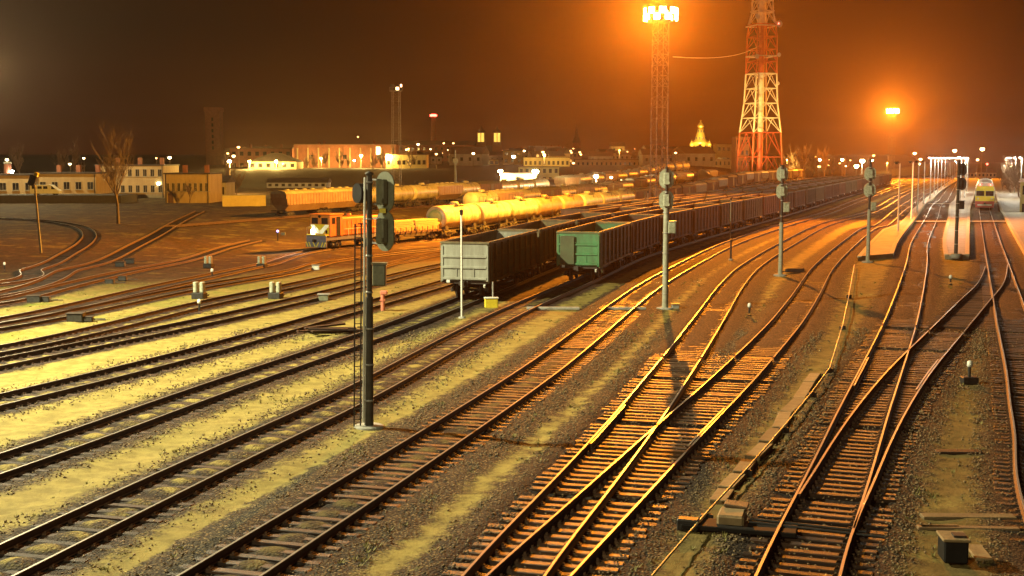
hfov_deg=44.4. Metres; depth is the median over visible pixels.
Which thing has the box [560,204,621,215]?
open gondola wagon
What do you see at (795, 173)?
hopper wagon
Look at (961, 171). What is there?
track signal
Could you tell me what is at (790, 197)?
open gondola wagon
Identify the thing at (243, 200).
yellow wall
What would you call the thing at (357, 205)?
tank wagon
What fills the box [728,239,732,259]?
yard post
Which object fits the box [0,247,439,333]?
railway track
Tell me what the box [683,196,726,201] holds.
open gondola wagon
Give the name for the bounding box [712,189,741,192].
open gondola wagon
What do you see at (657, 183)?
hopper wagon
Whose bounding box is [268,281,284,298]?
signal
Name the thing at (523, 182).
tank wagon
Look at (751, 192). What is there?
open gondola wagon
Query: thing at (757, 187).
open gondola wagon
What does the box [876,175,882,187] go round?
open gondola wagon
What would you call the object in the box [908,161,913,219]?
lamp post
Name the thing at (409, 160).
bare tree
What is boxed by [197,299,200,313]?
dwarf signal
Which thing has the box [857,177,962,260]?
platform
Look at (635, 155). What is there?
bare tree
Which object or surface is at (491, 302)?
lit cabinet
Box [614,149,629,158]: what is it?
town house
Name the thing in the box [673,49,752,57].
overhead cable
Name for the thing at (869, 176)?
track signal
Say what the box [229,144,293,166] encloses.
industrial hall
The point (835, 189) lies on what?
open gondola wagon
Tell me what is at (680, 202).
open gondola wagon
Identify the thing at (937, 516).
plank
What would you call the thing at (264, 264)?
point machine
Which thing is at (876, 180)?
open gondola wagon
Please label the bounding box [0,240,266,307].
railway track
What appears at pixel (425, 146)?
row house
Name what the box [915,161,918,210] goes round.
lamp post
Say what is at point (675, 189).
covered wagon
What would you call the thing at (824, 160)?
bare tree
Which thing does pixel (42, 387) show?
railway track
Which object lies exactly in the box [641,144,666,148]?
town house
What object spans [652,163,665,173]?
tank wagon
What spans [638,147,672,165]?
town house
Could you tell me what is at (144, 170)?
window
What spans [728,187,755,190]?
open gondola wagon
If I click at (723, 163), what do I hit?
long shed
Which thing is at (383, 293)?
marker post
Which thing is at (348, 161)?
bare tree
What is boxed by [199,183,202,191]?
window
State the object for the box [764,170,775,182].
covered wagon
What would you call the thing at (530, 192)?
tank wagon
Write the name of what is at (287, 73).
sky
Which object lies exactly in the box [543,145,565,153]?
town house
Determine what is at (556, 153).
town house
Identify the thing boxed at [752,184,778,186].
open gondola wagon
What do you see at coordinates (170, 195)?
door
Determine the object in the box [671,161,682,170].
tank wagon
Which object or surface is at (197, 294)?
signal
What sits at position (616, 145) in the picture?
gabled house
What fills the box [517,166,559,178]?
depot office
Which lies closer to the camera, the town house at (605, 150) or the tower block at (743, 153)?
the tower block at (743, 153)
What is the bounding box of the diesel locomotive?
[306,213,376,248]
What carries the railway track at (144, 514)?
on the ground at (402, 555)
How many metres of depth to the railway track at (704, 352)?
72.27 m
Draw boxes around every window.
[0,183,5,189]
[12,183,18,189]
[63,182,69,189]
[75,182,81,189]
[87,182,93,189]
[121,185,124,192]
[128,169,131,176]
[128,185,132,192]
[135,169,139,176]
[136,185,139,192]
[143,169,146,176]
[143,185,146,192]
[150,169,154,176]
[151,185,154,192]
[158,169,161,176]
[158,185,161,192]
[164,183,170,191]
[175,183,182,191]
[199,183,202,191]
[376,147,379,154]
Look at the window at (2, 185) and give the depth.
284.11 m
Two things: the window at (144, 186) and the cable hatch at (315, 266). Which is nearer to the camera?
the cable hatch at (315, 266)
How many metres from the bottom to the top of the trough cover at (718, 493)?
0.140 m
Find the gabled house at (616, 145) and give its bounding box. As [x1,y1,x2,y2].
[609,142,624,149]
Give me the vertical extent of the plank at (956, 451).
0.090 m
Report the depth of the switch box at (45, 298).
74.75 m
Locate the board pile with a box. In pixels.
[296,323,362,332]
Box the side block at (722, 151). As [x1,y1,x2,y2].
[713,144,731,158]
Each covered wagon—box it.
[477,180,501,190]
[534,186,561,196]
[625,177,646,187]
[625,187,651,199]
[668,184,681,194]
[678,183,694,193]
[691,170,698,180]
[697,179,717,190]
[719,174,737,187]
[730,172,745,186]
[747,171,761,184]
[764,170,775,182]
[772,170,779,181]
[787,169,792,180]
[795,168,802,178]
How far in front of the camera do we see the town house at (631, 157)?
947.64 m
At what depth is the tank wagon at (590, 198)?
225.79 m
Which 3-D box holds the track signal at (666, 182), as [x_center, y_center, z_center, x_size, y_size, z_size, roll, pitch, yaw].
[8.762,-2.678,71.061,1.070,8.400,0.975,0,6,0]
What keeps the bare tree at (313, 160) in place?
on the ground at (402, 555)
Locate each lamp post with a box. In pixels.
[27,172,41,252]
[894,161,900,230]
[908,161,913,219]
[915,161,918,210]
[921,160,924,203]
[928,157,931,198]
[932,157,935,194]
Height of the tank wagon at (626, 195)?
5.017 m
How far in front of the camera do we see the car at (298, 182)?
370.91 m
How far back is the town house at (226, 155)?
690.83 m
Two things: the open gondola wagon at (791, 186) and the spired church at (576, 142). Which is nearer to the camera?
the open gondola wagon at (791, 186)
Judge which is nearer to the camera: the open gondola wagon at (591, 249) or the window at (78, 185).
the open gondola wagon at (591, 249)
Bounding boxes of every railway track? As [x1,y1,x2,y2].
[0,174,923,575]
[0,175,910,488]
[0,176,825,327]
[0,176,894,411]
[0,211,206,297]
[0,217,100,286]
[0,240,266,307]
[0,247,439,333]
[0,251,439,355]
[0,263,439,372]
[164,171,718,227]
[167,172,937,575]
[652,173,948,360]
[723,176,951,360]
[875,184,955,327]
[927,265,1012,334]
[976,178,1023,541]
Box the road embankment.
[0,194,137,203]
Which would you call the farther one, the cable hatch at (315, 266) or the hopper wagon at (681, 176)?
the hopper wagon at (681, 176)
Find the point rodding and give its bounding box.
[651,264,854,575]
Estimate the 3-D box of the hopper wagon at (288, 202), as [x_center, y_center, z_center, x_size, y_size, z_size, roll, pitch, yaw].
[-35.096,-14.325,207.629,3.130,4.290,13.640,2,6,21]
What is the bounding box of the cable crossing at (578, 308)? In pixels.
[527,307,645,309]
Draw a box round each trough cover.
[709,488,734,504]
[718,473,745,489]
[733,459,756,473]
[745,443,772,460]
[758,427,781,443]
[772,411,791,427]
[780,397,805,413]
[793,382,814,397]
[803,373,820,383]
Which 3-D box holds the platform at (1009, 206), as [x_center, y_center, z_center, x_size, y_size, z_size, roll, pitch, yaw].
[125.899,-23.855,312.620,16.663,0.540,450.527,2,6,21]
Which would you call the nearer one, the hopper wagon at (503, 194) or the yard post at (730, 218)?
the yard post at (730, 218)
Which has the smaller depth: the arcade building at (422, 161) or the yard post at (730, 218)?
the yard post at (730, 218)
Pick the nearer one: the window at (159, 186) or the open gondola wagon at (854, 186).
the open gondola wagon at (854, 186)
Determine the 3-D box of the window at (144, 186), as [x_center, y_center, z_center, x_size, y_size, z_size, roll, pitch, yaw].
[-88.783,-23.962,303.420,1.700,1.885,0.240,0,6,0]
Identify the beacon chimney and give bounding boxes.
[430,114,436,140]
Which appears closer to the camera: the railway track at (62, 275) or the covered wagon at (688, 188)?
the railway track at (62, 275)
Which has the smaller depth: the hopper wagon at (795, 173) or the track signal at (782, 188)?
the track signal at (782, 188)
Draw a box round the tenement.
[568,149,581,161]
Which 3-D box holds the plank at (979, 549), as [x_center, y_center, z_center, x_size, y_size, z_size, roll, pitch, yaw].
[10.112,5.743,27.156,0.360,0.090,1.000,1,6,7]
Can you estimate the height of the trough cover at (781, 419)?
0.140 m
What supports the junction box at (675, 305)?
on the ground at (402, 555)
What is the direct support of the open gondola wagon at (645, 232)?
on the railway track at (144, 514)
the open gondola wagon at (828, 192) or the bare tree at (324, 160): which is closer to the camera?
the open gondola wagon at (828, 192)
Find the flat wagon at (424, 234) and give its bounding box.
[394,225,441,241]
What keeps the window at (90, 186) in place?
in the depot building at (78, 181)
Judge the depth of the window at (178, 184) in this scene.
267.16 m
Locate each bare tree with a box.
[7,142,24,172]
[50,147,68,169]
[62,137,85,171]
[91,119,134,223]
[184,180,196,203]
[223,156,231,174]
[230,163,245,194]
[303,157,308,166]
[309,152,316,168]
[321,150,328,168]
[334,146,343,166]
[345,157,351,165]
[370,152,378,168]
[378,152,385,166]
[405,147,416,168]
[529,145,535,156]
[630,145,636,158]
[764,153,776,169]
[780,157,790,167]
[786,146,803,168]
[794,142,811,178]
[806,148,820,177]
[816,146,829,176]
[827,152,836,175]
[839,156,850,174]
[996,163,1008,189]
[1000,155,1017,192]
[1006,156,1023,196]
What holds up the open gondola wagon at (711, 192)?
on the railway track at (42, 387)
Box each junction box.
[670,303,679,308]
[936,530,970,563]
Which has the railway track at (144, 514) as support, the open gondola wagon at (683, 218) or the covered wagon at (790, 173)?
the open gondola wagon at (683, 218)
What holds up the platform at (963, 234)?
on the ground at (402, 555)
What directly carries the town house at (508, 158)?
on the ground at (402, 555)
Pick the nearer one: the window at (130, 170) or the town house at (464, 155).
the window at (130, 170)
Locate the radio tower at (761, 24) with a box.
[736,0,782,171]
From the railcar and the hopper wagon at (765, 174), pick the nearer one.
the railcar
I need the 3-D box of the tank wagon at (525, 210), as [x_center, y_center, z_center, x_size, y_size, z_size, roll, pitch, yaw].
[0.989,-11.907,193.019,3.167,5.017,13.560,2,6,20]
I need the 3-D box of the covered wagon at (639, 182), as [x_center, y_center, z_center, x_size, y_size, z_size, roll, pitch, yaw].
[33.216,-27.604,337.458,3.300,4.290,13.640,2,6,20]
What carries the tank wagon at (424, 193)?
on the railway track at (261, 219)
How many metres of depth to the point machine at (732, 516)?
28.68 m
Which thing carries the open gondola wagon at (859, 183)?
on the railway track at (144, 514)
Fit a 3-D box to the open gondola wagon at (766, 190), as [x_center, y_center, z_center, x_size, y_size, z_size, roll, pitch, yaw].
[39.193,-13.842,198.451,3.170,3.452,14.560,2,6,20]
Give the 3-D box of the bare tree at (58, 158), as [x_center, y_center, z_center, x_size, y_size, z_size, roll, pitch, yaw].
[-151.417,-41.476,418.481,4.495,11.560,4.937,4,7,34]
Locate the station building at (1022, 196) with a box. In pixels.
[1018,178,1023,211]
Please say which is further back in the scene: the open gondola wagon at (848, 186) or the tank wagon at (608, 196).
the open gondola wagon at (848, 186)
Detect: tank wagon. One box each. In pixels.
[350,183,378,210]
[392,182,415,208]
[408,181,439,206]
[426,199,481,237]
[458,179,480,201]
[463,187,498,203]
[470,196,512,232]
[500,177,517,188]
[503,194,538,225]
[513,178,533,188]
[521,185,540,198]
[529,177,549,186]
[530,192,562,220]
[556,190,583,214]
[558,183,576,194]
[577,172,591,183]
[578,191,602,205]
[588,171,603,183]
[592,181,606,191]
[596,187,619,202]
[615,186,634,200]
[616,169,626,180]
[616,178,633,188]
[623,168,637,177]
[633,166,647,176]
[641,174,656,186]
[644,165,655,174]
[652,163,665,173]
[662,162,674,171]
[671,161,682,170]
[680,161,689,171]
[683,170,693,182]
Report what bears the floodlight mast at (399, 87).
on the ground at (402, 555)
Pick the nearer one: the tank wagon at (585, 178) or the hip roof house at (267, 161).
the tank wagon at (585, 178)
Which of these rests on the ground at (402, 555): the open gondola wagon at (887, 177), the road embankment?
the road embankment
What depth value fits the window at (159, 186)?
303.47 m
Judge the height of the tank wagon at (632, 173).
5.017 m
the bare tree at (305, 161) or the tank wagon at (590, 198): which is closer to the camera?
the tank wagon at (590, 198)
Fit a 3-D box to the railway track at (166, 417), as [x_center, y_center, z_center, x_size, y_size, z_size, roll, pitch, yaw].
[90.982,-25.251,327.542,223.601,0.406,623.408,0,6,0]
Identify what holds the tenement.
on the ground at (402, 555)
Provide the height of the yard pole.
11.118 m
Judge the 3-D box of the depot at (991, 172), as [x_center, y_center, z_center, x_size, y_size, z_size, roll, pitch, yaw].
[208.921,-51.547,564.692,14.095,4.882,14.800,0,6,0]
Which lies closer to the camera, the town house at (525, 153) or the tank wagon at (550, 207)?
the tank wagon at (550, 207)
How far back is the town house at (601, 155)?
661.86 m
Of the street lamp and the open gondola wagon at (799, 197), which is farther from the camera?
the street lamp
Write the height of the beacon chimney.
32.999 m
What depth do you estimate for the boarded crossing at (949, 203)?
233.12 m
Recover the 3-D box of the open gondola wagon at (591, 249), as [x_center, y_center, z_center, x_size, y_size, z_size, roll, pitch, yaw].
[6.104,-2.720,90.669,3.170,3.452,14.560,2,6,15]
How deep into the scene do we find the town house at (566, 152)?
628.17 m
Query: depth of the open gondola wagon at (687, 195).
173.98 m
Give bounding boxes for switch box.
[26,295,57,302]
[41,296,61,301]
[65,312,104,321]
[83,316,105,321]
[104,279,125,283]
[115,261,136,266]
[117,276,137,280]
[124,258,146,263]
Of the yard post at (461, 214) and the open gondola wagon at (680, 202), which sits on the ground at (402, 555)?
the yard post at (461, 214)
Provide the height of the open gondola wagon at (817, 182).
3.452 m
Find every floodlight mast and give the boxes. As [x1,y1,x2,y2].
[389,84,401,185]
[644,6,677,197]
[887,109,898,175]
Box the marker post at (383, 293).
[380,290,387,310]
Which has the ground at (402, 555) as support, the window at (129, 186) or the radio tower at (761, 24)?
the radio tower at (761, 24)
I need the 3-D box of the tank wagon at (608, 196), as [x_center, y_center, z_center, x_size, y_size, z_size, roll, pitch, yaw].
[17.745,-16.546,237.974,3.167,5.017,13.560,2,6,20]
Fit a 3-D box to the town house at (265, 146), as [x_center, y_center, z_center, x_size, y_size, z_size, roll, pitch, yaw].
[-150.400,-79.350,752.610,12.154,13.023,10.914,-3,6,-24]
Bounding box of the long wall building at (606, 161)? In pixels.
[574,159,638,164]
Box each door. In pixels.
[168,193,173,202]
[337,217,340,235]
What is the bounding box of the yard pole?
[453,150,457,182]
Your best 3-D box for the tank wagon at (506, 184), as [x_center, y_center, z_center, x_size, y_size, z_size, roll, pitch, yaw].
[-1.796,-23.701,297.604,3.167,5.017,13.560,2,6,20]
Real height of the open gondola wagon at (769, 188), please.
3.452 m
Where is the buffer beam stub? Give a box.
[783,268,803,271]
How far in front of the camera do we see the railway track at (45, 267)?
131.36 m
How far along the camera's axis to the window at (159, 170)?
303.03 m
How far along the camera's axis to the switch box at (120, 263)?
113.77 m
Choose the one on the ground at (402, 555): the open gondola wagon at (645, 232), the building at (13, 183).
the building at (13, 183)
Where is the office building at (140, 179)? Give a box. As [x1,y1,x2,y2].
[95,158,179,197]
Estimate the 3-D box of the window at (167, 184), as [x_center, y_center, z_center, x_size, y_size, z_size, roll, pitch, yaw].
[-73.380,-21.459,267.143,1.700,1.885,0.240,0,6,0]
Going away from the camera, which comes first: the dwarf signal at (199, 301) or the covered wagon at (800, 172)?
the dwarf signal at (199, 301)
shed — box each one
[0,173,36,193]
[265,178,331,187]
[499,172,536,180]
[715,159,730,168]
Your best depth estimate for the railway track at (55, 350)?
62.22 m
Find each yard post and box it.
[458,210,465,318]
[728,197,731,239]
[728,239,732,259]
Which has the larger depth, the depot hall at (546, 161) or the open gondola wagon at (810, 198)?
the depot hall at (546, 161)
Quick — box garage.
[222,175,236,194]
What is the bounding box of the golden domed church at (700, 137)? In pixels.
[689,121,711,146]
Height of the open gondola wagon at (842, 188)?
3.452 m
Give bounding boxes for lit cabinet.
[484,282,498,307]
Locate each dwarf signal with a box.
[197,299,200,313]
[747,303,751,315]
[960,360,978,384]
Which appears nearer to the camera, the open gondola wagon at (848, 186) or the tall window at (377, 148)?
the open gondola wagon at (848, 186)
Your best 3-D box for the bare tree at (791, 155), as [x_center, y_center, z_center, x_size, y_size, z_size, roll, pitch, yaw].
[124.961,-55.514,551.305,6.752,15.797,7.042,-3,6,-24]
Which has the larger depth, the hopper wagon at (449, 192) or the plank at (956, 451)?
the hopper wagon at (449, 192)
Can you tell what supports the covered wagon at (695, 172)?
on the ground at (402, 555)
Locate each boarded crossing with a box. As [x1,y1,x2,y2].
[900,221,1005,221]
[927,203,997,203]
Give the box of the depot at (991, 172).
[955,168,996,177]
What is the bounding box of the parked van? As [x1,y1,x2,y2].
[30,185,61,194]
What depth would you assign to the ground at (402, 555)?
49.02 m
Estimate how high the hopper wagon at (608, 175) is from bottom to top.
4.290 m
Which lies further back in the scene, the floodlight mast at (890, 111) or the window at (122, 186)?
the floodlight mast at (890, 111)
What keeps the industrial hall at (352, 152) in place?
on the ground at (402, 555)
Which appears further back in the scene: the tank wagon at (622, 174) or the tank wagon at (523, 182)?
the tank wagon at (622, 174)
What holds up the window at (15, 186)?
in the building at (13, 183)
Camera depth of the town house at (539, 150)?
829.84 m
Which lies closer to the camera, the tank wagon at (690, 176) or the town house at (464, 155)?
the tank wagon at (690, 176)
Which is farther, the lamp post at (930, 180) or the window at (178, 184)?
the window at (178, 184)
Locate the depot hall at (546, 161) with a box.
[523,157,569,165]
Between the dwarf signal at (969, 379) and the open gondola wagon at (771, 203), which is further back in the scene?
the open gondola wagon at (771, 203)
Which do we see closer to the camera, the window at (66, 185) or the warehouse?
the window at (66, 185)
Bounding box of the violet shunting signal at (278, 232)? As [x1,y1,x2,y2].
[276,230,284,240]
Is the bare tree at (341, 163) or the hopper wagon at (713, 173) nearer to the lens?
the hopper wagon at (713, 173)
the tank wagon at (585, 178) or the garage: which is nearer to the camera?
the garage
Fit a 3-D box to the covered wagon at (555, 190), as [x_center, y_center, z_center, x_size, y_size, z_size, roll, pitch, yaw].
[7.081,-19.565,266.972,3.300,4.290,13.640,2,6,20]
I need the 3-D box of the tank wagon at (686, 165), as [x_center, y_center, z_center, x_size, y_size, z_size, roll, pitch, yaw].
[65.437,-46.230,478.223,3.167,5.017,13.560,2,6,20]
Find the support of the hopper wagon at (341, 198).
on the railway track at (261, 219)
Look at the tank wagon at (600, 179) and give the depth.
366.89 m
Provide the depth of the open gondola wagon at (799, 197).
195.65 m
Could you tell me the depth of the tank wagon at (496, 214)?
181.01 m
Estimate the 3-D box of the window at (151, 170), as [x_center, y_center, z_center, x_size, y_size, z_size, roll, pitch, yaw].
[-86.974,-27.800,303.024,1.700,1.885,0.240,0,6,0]
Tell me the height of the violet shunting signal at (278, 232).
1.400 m
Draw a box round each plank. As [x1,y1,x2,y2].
[916,525,1019,530]
[919,513,1016,519]
[921,524,959,526]
[934,449,982,454]
[969,544,992,560]
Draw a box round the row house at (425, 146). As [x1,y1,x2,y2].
[392,141,475,160]
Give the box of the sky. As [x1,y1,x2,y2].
[0,0,1023,161]
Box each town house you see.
[224,147,245,163]
[252,145,271,147]
[417,151,442,163]
[448,145,489,165]
[489,150,502,162]
[502,150,522,164]
[509,147,528,156]
[527,145,545,156]
[542,150,564,156]
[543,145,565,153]
[547,147,570,156]
[588,151,613,158]
[595,148,615,158]
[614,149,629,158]
[629,151,638,158]
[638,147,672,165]
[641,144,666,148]
[671,144,716,166]
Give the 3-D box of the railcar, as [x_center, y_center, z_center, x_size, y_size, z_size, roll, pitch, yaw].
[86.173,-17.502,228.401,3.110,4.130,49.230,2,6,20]
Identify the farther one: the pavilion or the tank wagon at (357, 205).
the pavilion
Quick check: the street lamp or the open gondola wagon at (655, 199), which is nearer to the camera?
the open gondola wagon at (655, 199)
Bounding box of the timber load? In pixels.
[394,218,439,231]
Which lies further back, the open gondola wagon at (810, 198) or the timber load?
the open gondola wagon at (810, 198)
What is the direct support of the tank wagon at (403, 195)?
on the railway track at (261, 219)
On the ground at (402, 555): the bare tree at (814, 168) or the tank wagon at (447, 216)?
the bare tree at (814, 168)
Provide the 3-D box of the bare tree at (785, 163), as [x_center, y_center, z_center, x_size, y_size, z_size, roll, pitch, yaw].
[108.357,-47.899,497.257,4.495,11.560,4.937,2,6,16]
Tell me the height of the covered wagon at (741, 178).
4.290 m
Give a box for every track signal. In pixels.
[352,171,394,430]
[657,166,676,309]
[773,165,789,276]
[862,159,876,262]
[949,160,966,258]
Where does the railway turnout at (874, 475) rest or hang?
on the ground at (402, 555)
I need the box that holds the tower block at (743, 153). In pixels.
[731,137,748,172]
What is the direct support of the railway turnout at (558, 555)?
on the ground at (402, 555)
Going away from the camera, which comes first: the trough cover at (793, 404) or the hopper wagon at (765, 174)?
the trough cover at (793, 404)
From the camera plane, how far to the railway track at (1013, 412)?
47.65 m
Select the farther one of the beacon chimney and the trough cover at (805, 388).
the beacon chimney
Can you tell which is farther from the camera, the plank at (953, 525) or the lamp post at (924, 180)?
the lamp post at (924, 180)
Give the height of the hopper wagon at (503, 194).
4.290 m
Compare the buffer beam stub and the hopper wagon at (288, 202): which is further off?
the hopper wagon at (288, 202)
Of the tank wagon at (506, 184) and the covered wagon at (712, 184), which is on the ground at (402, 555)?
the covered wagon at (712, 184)
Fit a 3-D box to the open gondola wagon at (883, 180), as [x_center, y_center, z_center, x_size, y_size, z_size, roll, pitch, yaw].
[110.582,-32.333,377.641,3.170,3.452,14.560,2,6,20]
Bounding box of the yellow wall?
[222,195,265,206]
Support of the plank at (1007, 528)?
on the ground at (402, 555)
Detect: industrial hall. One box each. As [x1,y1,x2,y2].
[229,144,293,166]
[293,140,399,167]
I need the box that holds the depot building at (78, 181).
[37,165,116,193]
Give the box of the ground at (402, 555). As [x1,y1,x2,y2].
[0,155,1023,575]
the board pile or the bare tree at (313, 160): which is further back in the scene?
the bare tree at (313, 160)
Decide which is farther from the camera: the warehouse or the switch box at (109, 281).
the warehouse
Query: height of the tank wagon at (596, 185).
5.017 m
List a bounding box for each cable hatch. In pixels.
[311,264,319,269]
[317,293,329,300]
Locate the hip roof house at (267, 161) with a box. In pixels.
[248,153,303,168]
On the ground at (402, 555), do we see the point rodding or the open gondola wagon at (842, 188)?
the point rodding
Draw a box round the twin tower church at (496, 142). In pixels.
[476,126,502,151]
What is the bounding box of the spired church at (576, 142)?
[572,123,580,148]
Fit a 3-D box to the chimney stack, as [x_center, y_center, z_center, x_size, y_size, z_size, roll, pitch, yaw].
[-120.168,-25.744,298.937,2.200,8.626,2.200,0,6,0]
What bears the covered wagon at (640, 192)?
on the ground at (402, 555)
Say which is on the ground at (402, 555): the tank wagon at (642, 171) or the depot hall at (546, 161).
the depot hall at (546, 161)
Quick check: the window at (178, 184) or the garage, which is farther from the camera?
the garage
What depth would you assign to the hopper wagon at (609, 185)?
312.48 m
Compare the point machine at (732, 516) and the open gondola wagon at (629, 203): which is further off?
the open gondola wagon at (629, 203)
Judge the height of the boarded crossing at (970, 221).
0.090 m
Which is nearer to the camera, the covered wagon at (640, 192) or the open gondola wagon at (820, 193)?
the open gondola wagon at (820, 193)
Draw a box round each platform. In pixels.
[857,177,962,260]
[943,178,978,259]
[992,178,1023,254]
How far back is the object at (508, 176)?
393.49 m
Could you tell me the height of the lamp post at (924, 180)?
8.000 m
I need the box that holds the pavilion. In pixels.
[694,169,712,181]
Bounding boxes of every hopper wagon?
[270,188,327,215]
[315,187,357,212]
[434,182,462,203]
[489,188,523,200]
[554,175,579,185]
[568,184,593,193]
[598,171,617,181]
[598,181,622,190]
[646,186,664,197]
[649,174,659,185]
[673,171,686,184]
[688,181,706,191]
[707,169,717,177]
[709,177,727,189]
[741,171,753,185]
[755,170,768,183]
[790,169,797,179]
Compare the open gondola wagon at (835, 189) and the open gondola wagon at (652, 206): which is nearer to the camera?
the open gondola wagon at (652, 206)
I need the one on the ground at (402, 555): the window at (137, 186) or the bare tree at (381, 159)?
the bare tree at (381, 159)
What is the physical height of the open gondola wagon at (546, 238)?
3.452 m
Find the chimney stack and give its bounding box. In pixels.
[3,162,11,172]
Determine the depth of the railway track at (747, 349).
68.73 m
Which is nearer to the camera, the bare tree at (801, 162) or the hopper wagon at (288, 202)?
the hopper wagon at (288, 202)
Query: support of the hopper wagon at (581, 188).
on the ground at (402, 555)
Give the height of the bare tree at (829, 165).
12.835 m
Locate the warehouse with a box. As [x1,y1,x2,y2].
[489,159,498,164]
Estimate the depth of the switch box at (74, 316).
65.57 m
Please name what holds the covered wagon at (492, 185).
on the ground at (402, 555)
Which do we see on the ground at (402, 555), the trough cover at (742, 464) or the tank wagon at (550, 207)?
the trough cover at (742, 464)
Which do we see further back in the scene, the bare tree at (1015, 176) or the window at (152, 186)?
the window at (152, 186)
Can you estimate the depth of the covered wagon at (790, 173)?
464.97 m
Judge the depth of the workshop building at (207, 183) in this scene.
267.34 m
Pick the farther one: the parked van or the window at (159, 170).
the window at (159, 170)
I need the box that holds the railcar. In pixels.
[975,179,994,207]
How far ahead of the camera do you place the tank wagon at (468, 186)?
273.62 m
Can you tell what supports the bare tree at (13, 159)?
on the ground at (402, 555)
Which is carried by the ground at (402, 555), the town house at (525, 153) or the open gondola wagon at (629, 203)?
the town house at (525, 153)
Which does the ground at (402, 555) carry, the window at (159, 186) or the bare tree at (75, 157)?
the bare tree at (75, 157)
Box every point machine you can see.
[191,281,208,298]
[203,256,214,267]
[256,256,267,267]
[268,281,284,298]
[677,499,884,538]
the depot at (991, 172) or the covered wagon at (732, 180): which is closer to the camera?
the covered wagon at (732, 180)
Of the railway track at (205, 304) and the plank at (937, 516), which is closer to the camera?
the plank at (937, 516)
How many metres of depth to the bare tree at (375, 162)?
472.88 m
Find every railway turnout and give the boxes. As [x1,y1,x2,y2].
[441,354,789,575]
[731,326,980,575]
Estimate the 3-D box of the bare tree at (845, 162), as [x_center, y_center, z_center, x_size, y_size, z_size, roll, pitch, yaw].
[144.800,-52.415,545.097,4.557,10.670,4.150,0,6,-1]
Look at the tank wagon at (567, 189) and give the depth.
278.17 m
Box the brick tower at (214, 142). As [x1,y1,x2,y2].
[204,107,223,164]
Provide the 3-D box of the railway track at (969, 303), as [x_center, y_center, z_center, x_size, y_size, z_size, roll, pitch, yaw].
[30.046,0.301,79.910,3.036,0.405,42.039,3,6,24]
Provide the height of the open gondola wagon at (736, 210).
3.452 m
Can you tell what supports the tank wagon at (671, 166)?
on the railway track at (261, 219)
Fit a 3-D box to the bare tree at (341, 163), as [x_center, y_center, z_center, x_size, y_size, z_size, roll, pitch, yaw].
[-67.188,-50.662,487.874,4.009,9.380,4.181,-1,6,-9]
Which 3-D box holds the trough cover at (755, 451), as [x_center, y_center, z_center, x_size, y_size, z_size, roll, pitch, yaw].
[7.190,4.762,36.463,0.440,0.140,1.722,3,7,24]
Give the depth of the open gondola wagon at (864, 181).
311.85 m
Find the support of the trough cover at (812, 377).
on the ground at (402, 555)
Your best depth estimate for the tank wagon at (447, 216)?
168.84 m
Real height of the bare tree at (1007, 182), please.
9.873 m
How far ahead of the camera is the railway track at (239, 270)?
85.51 m
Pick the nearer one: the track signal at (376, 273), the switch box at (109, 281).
the track signal at (376, 273)
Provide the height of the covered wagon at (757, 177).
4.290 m
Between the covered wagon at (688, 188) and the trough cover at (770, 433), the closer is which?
the trough cover at (770, 433)
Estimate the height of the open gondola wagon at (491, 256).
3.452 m
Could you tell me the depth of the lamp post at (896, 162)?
140.64 m
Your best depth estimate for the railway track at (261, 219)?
199.19 m
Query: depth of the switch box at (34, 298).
74.40 m
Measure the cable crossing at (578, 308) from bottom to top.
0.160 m
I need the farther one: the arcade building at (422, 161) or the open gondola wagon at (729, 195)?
the arcade building at (422, 161)
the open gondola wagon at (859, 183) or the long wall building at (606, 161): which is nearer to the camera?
the open gondola wagon at (859, 183)
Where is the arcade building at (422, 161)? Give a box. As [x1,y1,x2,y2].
[386,154,428,167]
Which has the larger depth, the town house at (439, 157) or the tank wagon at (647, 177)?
the town house at (439, 157)
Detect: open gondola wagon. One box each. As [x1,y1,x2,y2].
[440,229,536,297]
[499,220,575,276]
[541,213,611,225]
[556,222,631,280]
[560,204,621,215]
[583,207,646,216]
[595,214,660,263]
[602,200,653,205]
[622,203,677,210]
[632,208,692,251]
[636,197,681,201]
[653,199,703,205]
[672,204,719,241]
[673,194,705,198]
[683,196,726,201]
[686,191,725,194]
[695,200,742,233]
[706,193,745,197]
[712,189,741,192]
[720,196,762,227]
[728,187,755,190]
[729,191,761,194]
[743,189,774,192]
[744,186,767,188]
[746,194,779,221]
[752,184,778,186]
[758,187,776,190]
[759,191,793,217]
[772,185,797,188]
[787,184,806,186]
[788,189,805,213]
[790,187,815,209]
[801,181,822,183]
[803,186,824,206]
[808,184,831,203]
[820,183,838,201]
[826,182,845,199]
[832,181,851,197]
[839,180,856,195]
[845,179,861,193]
[851,178,866,192]
[875,176,878,186]
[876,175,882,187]
[877,174,888,185]
[880,175,885,186]
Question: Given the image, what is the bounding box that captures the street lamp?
[980,147,984,172]
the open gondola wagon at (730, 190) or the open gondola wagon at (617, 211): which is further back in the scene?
the open gondola wagon at (730, 190)
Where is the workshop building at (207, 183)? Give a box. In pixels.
[163,165,222,202]

